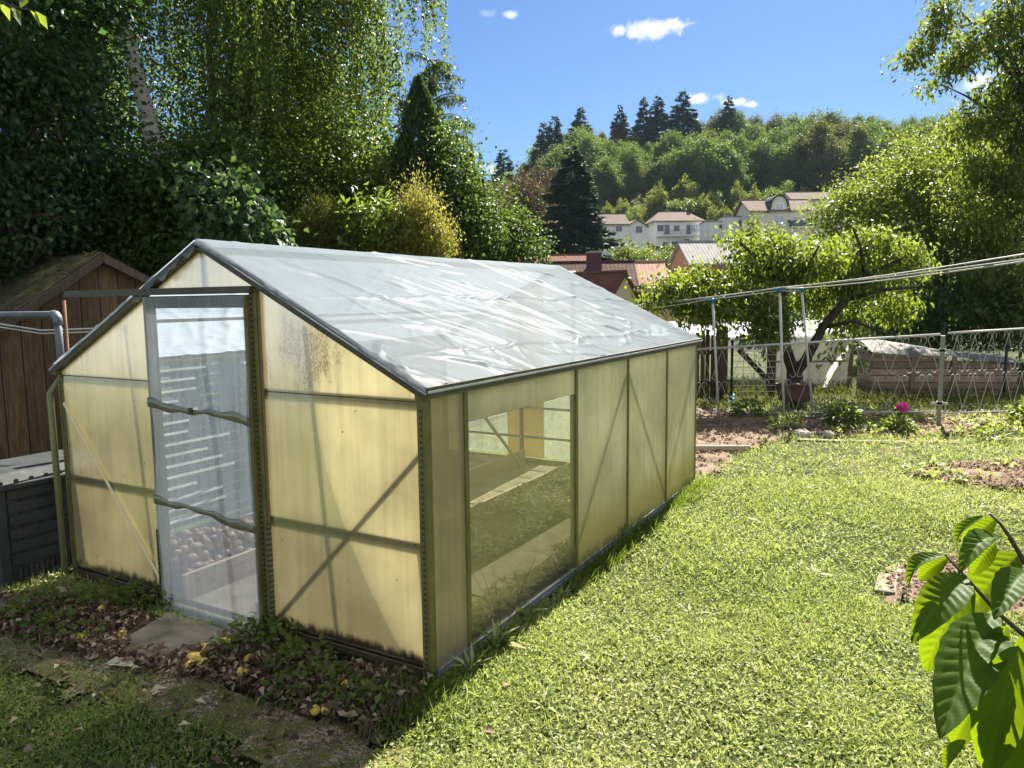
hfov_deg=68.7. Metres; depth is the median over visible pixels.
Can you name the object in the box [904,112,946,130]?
forest tree
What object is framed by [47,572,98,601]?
ground weed
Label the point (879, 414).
timber beam
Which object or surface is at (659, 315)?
bush
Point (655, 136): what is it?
forest tree
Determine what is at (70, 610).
ground weed
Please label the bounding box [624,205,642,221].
garden tree
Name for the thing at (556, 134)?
spruce tree
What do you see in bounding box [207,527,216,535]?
onion
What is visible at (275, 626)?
ground weed
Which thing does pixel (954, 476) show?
bed weed
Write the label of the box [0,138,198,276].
ivy hedge
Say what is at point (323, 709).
apple
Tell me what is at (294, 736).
leaf litter
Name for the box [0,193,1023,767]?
ground
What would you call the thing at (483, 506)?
edging board
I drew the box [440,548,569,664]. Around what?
soil bed
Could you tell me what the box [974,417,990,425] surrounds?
stone
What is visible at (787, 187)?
garden tree
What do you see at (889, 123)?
forest tree
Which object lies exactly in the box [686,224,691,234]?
door
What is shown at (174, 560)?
onion
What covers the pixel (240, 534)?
onion
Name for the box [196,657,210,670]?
apple
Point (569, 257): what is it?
red roof house
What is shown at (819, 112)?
forest tree
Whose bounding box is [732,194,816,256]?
hill house
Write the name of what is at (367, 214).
elder bush
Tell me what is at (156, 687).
fallen leaf
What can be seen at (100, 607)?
apple
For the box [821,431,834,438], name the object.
stone
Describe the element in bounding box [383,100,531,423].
dark bush
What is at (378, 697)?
ground weed
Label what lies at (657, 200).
garden tree
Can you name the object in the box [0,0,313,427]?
birch tree
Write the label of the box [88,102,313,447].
laurel bush
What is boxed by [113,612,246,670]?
stepping slab
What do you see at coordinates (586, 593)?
grass tufts
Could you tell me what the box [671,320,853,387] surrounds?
polytunnel
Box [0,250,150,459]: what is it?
garden shed
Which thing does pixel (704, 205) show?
garden tree
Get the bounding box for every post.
[714,326,727,401]
[730,339,734,402]
[766,339,775,395]
[931,335,950,424]
[942,322,946,335]
[1002,343,1008,397]
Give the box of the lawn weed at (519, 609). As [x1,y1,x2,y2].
[513,601,549,620]
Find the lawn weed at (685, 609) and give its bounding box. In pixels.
[677,602,707,614]
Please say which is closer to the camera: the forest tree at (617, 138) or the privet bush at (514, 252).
the privet bush at (514, 252)
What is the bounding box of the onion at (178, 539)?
[175,536,182,545]
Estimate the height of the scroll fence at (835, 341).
1.247 m
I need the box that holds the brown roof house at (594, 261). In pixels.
[537,251,638,285]
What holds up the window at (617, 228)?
in the hill house at (620, 224)
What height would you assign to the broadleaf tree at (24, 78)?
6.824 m
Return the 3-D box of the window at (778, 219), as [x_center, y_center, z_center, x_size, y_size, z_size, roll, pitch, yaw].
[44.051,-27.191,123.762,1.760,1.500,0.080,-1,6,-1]
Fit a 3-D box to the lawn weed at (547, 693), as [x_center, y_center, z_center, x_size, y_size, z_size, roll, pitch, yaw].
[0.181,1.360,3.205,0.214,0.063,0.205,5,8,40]
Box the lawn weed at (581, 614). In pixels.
[567,606,594,620]
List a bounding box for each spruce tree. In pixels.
[486,149,516,190]
[521,122,556,173]
[523,145,628,259]
[542,116,564,161]
[567,107,594,137]
[609,105,633,146]
[631,96,654,149]
[642,96,676,144]
[664,91,704,140]
[714,95,738,137]
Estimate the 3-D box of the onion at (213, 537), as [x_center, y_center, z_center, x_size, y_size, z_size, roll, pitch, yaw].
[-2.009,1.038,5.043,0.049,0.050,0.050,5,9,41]
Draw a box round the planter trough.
[775,382,815,409]
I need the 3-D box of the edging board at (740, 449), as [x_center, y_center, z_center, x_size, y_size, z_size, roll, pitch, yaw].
[2.343,0.736,8.434,0.652,0.090,0.040,0,6,3]
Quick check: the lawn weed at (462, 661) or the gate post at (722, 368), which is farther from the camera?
the gate post at (722, 368)
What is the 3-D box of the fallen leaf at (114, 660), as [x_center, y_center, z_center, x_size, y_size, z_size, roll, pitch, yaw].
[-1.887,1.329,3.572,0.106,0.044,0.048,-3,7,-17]
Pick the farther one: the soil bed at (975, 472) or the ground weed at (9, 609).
the soil bed at (975, 472)
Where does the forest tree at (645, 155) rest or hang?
on the ground at (498, 421)
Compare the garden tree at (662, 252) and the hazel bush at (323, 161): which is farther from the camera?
the garden tree at (662, 252)
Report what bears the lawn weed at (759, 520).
on the ground at (498, 421)
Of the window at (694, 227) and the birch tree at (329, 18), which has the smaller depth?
the birch tree at (329, 18)
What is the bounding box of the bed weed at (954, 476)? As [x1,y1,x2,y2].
[927,470,974,488]
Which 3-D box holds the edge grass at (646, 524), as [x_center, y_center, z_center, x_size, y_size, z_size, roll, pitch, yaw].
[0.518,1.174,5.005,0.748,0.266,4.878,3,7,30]
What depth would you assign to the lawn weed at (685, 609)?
4.14 m
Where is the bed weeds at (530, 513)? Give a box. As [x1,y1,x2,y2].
[439,465,569,575]
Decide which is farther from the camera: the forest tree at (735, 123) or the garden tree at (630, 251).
the forest tree at (735, 123)
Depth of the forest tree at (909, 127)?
207.40 m
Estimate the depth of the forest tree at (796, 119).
232.67 m
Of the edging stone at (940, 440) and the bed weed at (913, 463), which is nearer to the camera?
the bed weed at (913, 463)
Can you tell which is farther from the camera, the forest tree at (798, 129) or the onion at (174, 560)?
the forest tree at (798, 129)
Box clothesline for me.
[637,253,1023,419]
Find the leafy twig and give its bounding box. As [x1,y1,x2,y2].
[0,0,47,28]
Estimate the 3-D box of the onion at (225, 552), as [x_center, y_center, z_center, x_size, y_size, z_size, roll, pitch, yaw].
[-1.847,1.097,4.833,0.068,0.068,0.067,2,7,22]
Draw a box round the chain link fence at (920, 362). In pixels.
[767,332,1023,391]
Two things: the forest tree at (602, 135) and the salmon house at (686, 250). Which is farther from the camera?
the forest tree at (602, 135)
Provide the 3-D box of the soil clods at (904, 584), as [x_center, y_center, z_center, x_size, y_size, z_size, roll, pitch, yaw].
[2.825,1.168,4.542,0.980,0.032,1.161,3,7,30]
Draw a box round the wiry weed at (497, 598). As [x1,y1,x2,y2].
[471,557,535,631]
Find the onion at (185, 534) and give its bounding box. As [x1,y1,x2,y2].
[181,530,193,539]
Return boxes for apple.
[97,604,107,613]
[183,660,193,669]
[185,652,195,660]
[192,654,201,666]
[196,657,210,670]
[236,666,247,676]
[243,654,254,665]
[310,704,320,715]
[321,704,330,714]
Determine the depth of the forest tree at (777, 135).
203.41 m
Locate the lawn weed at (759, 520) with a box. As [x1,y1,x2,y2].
[747,517,772,528]
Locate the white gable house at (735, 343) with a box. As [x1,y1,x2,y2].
[709,266,797,352]
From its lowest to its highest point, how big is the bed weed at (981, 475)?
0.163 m
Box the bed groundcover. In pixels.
[769,400,1023,436]
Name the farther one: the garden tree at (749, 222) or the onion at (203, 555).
the garden tree at (749, 222)
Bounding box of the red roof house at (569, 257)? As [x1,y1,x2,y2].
[518,254,585,263]
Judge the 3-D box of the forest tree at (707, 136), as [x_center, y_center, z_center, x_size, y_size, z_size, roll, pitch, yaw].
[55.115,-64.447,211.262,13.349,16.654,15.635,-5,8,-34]
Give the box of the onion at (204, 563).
[199,561,209,567]
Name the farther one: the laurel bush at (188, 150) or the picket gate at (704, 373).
the picket gate at (704, 373)
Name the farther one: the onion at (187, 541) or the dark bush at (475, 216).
the dark bush at (475, 216)
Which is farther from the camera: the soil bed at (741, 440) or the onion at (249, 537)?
the soil bed at (741, 440)
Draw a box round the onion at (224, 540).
[219,534,230,546]
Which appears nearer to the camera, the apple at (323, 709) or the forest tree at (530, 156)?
the apple at (323, 709)
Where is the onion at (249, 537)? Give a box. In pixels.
[245,532,254,542]
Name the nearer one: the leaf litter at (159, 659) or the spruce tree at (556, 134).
the leaf litter at (159, 659)
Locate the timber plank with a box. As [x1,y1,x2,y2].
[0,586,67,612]
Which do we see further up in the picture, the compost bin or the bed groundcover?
the bed groundcover
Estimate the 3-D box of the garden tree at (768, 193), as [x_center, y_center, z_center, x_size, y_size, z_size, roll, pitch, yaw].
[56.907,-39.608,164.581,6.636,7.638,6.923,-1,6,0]
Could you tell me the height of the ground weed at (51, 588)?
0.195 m
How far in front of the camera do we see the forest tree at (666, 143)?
202.94 m
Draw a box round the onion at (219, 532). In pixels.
[215,528,223,535]
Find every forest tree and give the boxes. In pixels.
[486,172,512,203]
[505,176,560,214]
[513,154,531,179]
[518,139,553,178]
[519,154,545,185]
[537,142,570,176]
[539,173,554,190]
[546,150,585,197]
[557,132,570,151]
[563,124,609,155]
[564,132,608,198]
[565,122,601,145]
[589,152,634,209]
[595,129,606,141]
[600,135,618,161]
[606,125,634,153]
[610,139,653,169]
[611,141,646,202]
[629,130,644,149]
[630,160,664,203]
[640,145,689,207]
[641,141,654,166]
[647,127,689,168]
[650,131,661,144]
[670,128,747,206]
[676,136,697,157]
[696,123,719,145]
[696,139,753,208]
[697,120,713,135]
[702,105,733,135]
[713,125,735,148]
[720,108,760,142]
[727,132,766,197]
[737,122,776,149]
[745,132,778,198]
[746,112,766,131]
[753,122,796,154]
[758,146,803,198]
[762,107,789,134]
[768,135,819,190]
[776,109,817,136]
[781,117,813,139]
[784,116,857,194]
[803,104,842,126]
[818,109,852,127]
[819,143,861,191]
[825,116,855,143]
[839,119,882,190]
[840,112,871,128]
[840,117,886,141]
[849,128,906,190]
[858,113,894,136]
[876,129,900,142]
[879,117,903,133]
[886,121,925,192]
[896,112,919,129]
[898,121,920,140]
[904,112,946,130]
[910,117,942,147]
[915,128,943,151]
[931,118,955,139]
[938,108,964,121]
[957,119,1012,170]
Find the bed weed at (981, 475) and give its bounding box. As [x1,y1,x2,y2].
[969,468,1000,479]
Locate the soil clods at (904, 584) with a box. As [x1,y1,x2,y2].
[886,555,1023,608]
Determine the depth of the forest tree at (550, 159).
198.75 m
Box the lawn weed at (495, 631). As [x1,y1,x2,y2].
[472,619,526,648]
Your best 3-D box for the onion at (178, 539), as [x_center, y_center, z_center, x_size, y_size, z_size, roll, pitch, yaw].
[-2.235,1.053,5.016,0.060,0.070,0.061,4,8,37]
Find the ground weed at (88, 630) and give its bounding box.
[82,627,105,651]
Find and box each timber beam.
[696,418,734,423]
[764,415,824,421]
[876,413,935,417]
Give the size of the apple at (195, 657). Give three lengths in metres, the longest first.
0.062 x 0.060 x 0.057 m
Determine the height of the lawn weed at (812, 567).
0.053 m
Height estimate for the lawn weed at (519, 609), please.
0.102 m
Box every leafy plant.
[727,393,768,417]
[766,409,807,436]
[969,422,1018,445]
[1002,394,1023,426]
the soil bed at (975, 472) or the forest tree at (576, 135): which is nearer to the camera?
the soil bed at (975, 472)
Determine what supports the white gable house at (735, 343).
on the ground at (498, 421)
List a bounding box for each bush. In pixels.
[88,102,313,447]
[153,148,317,460]
[160,52,423,255]
[301,180,441,256]
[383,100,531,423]
[462,146,499,380]
[469,179,573,412]
[635,285,695,348]
[818,398,866,428]
[878,402,919,432]
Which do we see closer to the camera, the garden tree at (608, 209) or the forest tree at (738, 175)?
the garden tree at (608, 209)
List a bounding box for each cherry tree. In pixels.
[624,214,949,405]
[880,0,1023,353]
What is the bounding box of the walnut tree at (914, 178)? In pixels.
[788,116,1023,348]
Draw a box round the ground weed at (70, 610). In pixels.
[14,603,85,643]
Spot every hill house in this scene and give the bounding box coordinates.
[586,213,648,254]
[645,210,703,247]
[699,220,721,239]
[717,216,740,243]
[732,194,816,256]
[783,191,836,232]
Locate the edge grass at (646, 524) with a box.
[295,476,720,752]
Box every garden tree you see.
[602,201,614,212]
[606,241,633,259]
[612,233,653,260]
[613,198,629,217]
[621,245,653,260]
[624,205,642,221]
[629,200,647,222]
[639,241,664,259]
[642,180,670,215]
[653,243,674,274]
[665,199,686,210]
[671,173,699,205]
[677,197,701,215]
[695,192,713,219]
[700,190,724,216]
[705,204,724,219]
[719,203,732,215]
[726,179,746,212]
[733,209,780,251]
[742,182,762,199]
[760,186,782,198]
[775,180,794,194]
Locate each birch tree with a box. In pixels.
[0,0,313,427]
[174,0,460,410]
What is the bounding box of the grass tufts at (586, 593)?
[0,431,1023,767]
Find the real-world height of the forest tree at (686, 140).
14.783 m
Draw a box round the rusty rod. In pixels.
[62,300,68,352]
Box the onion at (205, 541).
[201,538,210,546]
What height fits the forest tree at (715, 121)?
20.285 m
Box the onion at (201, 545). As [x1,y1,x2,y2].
[195,542,202,552]
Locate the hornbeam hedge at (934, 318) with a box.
[769,217,1023,361]
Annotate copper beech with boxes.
[488,162,560,240]
[489,187,540,257]
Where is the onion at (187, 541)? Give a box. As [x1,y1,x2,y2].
[184,538,193,545]
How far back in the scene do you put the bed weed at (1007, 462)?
7.40 m
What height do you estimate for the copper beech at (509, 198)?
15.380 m
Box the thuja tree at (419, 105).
[384,74,456,420]
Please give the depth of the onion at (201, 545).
4.79 m
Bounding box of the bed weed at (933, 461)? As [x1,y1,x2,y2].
[917,454,946,468]
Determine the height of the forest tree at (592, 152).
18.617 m
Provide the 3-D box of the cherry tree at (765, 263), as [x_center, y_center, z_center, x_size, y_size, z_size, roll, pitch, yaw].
[4.378,-1.168,12.170,5.501,3.116,2.616,-2,7,-10]
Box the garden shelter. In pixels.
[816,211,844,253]
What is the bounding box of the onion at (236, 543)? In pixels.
[232,540,241,548]
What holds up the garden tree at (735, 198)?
on the ground at (498, 421)
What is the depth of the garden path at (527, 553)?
4.87 m
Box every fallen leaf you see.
[105,656,127,666]
[123,659,134,666]
[150,684,166,691]
[179,720,190,724]
[482,726,495,732]
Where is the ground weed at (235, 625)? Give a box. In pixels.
[223,611,284,649]
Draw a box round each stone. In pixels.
[791,429,811,437]
[797,438,846,441]
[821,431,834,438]
[850,440,907,442]
[874,573,898,595]
[884,561,906,573]
[911,440,976,442]
[965,422,980,426]
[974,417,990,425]
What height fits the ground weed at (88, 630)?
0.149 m
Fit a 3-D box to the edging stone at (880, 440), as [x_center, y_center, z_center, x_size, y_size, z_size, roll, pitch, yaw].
[4.397,0.686,8.974,0.651,0.018,0.090,0,6,7]
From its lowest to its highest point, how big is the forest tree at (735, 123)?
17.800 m
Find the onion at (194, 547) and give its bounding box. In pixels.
[189,541,200,552]
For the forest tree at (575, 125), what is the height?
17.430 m
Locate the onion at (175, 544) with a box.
[171,540,178,548]
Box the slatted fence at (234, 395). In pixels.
[160,357,253,528]
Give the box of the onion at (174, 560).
[172,557,177,564]
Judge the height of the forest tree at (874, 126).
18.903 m
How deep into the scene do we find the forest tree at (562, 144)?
225.98 m
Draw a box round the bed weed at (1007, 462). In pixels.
[987,457,1018,468]
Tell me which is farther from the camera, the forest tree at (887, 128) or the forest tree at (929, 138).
the forest tree at (887, 128)
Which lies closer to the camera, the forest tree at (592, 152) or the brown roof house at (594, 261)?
the brown roof house at (594, 261)
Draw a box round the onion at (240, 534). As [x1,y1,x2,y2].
[237,531,244,537]
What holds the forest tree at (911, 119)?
on the ground at (498, 421)
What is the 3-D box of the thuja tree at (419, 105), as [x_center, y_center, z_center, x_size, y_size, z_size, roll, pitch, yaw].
[-1.264,-1.877,10.652,1.092,4.871,1.100,3,7,30]
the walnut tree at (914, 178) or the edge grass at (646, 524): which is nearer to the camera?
the edge grass at (646, 524)
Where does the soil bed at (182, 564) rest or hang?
on the ground at (498, 421)
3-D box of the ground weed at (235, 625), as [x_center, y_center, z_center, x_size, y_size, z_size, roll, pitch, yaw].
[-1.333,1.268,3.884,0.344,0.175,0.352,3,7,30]
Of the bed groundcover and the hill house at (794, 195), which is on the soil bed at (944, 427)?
the bed groundcover
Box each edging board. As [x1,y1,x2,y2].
[181,449,525,605]
[256,462,569,619]
[696,445,749,453]
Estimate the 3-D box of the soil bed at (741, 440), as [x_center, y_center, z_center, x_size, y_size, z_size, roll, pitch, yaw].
[2.441,0.619,9.567,2.362,0.065,4.538,3,7,30]
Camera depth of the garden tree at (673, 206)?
161.54 m
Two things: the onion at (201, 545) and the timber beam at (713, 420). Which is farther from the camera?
the timber beam at (713, 420)
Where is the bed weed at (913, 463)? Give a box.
[899,460,931,474]
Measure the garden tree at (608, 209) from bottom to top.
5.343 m
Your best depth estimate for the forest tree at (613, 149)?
207.63 m
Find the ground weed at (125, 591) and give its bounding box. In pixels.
[107,578,158,610]
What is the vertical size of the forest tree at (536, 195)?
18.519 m
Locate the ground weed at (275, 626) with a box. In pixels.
[244,616,309,664]
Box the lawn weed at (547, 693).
[529,679,579,719]
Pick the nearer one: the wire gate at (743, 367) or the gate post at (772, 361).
the wire gate at (743, 367)
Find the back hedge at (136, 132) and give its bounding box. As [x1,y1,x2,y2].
[3,0,524,370]
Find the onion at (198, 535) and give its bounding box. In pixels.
[194,531,203,539]
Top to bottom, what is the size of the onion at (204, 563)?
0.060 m
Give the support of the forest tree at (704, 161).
on the ground at (498, 421)
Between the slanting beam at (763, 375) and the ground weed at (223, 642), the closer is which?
the ground weed at (223, 642)
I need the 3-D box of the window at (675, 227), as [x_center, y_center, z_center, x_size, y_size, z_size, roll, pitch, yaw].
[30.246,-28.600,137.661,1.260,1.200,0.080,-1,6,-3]
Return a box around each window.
[615,226,621,231]
[636,226,641,232]
[657,224,663,231]
[673,225,679,231]
[690,224,699,232]
[773,215,783,223]
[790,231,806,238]
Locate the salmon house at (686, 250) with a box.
[666,240,739,347]
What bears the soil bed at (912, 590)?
on the ground at (498, 421)
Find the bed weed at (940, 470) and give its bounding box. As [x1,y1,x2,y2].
[926,465,967,476]
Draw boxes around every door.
[143,295,265,632]
[664,224,669,234]
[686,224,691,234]
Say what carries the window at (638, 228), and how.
in the hill house at (620, 224)
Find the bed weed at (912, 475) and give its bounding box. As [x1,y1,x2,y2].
[909,467,942,481]
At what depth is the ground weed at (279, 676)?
3.29 m
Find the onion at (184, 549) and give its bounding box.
[177,545,188,555]
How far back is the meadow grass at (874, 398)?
12.04 m
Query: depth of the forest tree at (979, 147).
179.62 m
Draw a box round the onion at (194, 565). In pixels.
[191,560,201,569]
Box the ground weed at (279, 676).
[257,663,314,708]
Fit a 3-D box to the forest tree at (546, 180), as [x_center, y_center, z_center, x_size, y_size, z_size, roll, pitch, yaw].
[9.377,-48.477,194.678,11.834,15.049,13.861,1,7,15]
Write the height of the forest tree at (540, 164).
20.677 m
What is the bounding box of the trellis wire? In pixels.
[0,323,93,333]
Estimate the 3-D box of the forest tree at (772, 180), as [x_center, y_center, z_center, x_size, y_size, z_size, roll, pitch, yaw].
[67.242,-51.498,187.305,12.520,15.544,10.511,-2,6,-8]
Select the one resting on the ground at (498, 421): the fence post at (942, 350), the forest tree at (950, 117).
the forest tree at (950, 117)
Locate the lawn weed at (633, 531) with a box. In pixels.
[618,520,648,543]
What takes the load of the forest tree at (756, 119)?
on the ground at (498, 421)
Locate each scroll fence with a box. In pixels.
[696,333,940,413]
[944,328,1023,413]
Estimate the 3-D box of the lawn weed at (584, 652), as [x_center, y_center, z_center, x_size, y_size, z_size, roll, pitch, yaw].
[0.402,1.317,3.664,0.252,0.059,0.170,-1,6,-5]
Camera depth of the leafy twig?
2.08 m
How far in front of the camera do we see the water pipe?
4.75 m
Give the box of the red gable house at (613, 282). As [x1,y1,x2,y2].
[572,270,639,304]
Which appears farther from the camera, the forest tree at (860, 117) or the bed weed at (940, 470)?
the forest tree at (860, 117)
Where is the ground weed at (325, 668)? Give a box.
[283,652,354,703]
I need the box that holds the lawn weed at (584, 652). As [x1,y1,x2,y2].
[574,642,613,664]
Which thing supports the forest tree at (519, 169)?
on the ground at (498, 421)
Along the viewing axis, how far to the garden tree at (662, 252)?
104.13 m
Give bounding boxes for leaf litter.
[0,588,432,735]
[0,623,396,767]
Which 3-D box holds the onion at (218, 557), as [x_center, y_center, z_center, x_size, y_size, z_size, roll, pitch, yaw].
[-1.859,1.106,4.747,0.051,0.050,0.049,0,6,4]
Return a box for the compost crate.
[856,339,1019,396]
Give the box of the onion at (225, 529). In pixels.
[222,526,228,533]
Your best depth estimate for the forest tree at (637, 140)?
226.55 m
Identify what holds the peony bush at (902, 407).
on the soil bed at (944, 427)
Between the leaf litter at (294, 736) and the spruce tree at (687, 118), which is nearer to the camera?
the leaf litter at (294, 736)
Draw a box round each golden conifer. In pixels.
[279,171,363,251]
[362,156,471,258]
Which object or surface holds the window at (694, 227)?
in the hill house at (669, 227)
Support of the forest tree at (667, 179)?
on the ground at (498, 421)
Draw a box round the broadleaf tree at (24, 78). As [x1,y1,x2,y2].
[0,0,199,289]
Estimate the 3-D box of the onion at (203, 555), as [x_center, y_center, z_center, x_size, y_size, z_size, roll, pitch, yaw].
[-1.920,1.067,4.671,0.062,0.062,0.059,-1,6,-2]
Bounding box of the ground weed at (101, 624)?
[53,612,108,650]
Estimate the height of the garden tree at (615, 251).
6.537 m
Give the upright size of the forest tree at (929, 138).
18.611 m
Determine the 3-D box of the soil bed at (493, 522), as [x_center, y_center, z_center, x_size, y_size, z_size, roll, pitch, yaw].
[-0.076,1.059,5.667,0.698,0.065,4.110,3,7,30]
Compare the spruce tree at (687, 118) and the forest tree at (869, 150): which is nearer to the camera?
the forest tree at (869, 150)
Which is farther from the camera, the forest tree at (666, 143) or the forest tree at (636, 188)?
the forest tree at (666, 143)
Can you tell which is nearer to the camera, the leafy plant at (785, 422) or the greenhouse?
the greenhouse
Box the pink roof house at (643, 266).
[635,260,667,285]
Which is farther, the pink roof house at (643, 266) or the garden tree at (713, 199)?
the garden tree at (713, 199)
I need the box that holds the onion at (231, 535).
[226,531,235,539]
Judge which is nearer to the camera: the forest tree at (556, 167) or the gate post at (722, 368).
the gate post at (722, 368)
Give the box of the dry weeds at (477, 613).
[437,464,673,651]
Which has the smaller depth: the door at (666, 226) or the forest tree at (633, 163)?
the door at (666, 226)
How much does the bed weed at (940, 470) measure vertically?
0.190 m
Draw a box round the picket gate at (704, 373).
[695,330,714,398]
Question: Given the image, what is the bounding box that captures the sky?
[9,0,1023,208]
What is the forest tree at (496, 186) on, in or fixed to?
on the ground at (498, 421)
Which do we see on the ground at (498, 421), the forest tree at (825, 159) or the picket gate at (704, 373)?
the forest tree at (825, 159)
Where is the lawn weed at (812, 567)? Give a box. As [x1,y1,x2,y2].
[799,564,834,576]
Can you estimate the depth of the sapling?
1.05 m
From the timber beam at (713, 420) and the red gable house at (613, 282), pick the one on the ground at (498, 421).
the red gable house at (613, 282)
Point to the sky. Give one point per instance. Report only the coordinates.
(523, 64)
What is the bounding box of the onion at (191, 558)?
[186,553,197,563]
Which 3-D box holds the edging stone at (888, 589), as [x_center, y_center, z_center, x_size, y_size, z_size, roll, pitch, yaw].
[2.288,1.231,4.576,0.122,0.050,0.328,3,7,30]
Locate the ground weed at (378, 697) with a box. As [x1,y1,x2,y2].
[344,679,399,724]
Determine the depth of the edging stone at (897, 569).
4.79 m
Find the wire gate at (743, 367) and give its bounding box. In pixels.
[733,348,776,397]
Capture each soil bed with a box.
[172,451,501,589]
[256,476,569,621]
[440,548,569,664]
[695,406,791,476]
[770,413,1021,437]
[883,560,1023,617]
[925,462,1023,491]
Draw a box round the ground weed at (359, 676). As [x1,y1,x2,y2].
[312,671,381,711]
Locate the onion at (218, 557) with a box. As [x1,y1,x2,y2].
[214,554,221,560]
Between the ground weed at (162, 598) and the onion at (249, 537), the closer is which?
the ground weed at (162, 598)
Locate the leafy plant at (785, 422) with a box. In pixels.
[766,409,807,436]
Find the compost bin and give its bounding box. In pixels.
[0,449,71,590]
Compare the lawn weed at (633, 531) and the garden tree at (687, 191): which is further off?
the garden tree at (687, 191)
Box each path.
[0,629,416,767]
[189,462,558,622]
[438,517,569,636]
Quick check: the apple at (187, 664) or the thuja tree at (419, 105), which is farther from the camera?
the thuja tree at (419, 105)
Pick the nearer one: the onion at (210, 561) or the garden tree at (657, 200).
the onion at (210, 561)
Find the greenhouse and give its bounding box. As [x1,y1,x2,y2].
[49,239,702,681]
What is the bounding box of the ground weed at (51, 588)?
[7,582,70,615]
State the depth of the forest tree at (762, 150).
188.19 m
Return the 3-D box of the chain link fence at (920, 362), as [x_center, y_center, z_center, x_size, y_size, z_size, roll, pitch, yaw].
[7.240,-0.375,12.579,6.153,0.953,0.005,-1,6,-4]
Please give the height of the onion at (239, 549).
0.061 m
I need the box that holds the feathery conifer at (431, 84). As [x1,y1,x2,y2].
[384,52,491,219]
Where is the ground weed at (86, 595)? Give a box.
[69,575,132,609]
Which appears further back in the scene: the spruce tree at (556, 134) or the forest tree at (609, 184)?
the spruce tree at (556, 134)
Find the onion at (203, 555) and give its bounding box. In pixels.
[198,550,208,559]
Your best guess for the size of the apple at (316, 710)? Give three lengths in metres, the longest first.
0.044 x 0.042 x 0.040 m
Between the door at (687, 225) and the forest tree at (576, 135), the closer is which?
the door at (687, 225)
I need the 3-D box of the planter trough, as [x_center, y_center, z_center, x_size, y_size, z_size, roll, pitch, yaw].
[4.407,0.190,11.685,0.540,0.395,0.309,-1,6,0]
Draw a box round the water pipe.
[0,310,68,578]
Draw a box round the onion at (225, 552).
[220,548,230,558]
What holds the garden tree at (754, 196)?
on the ground at (498, 421)
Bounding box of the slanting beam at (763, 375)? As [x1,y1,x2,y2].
[738,349,776,390]
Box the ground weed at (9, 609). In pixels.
[0,596,43,630]
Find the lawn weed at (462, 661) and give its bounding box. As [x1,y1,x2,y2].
[450,643,496,674]
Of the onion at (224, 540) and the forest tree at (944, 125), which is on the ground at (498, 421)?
the forest tree at (944, 125)
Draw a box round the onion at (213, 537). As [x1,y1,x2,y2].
[210,534,217,541]
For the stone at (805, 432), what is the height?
0.149 m
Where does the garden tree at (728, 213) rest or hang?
on the ground at (498, 421)
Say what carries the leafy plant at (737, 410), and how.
on the soil bed at (741, 440)
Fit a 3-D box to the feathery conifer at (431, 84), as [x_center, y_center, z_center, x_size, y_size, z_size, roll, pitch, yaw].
[-1.267,-2.284,11.712,2.041,5.441,1.632,-3,7,-19]
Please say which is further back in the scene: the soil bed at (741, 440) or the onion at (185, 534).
the soil bed at (741, 440)
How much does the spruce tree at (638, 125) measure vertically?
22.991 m
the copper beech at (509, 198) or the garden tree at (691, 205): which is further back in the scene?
the garden tree at (691, 205)
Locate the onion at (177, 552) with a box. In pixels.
[173,549,181,556]
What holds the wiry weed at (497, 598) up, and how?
on the ground at (498, 421)
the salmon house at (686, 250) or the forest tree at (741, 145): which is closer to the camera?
the salmon house at (686, 250)
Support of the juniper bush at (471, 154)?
on the ground at (498, 421)
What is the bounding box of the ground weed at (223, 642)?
[204,633,245,660]
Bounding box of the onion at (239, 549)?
[233,546,243,553]
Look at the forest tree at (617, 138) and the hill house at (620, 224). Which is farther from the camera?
the forest tree at (617, 138)
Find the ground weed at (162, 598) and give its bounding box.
[139,581,181,612]
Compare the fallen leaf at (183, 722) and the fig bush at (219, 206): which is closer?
the fallen leaf at (183, 722)
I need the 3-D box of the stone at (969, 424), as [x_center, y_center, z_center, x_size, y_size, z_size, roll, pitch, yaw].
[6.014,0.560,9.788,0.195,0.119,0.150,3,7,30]
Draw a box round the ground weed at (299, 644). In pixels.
[260,633,340,684]
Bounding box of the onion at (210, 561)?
[206,557,213,563]
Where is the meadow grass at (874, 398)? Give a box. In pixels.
[697,374,1023,411]
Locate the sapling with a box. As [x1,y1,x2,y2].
[906,513,1023,767]

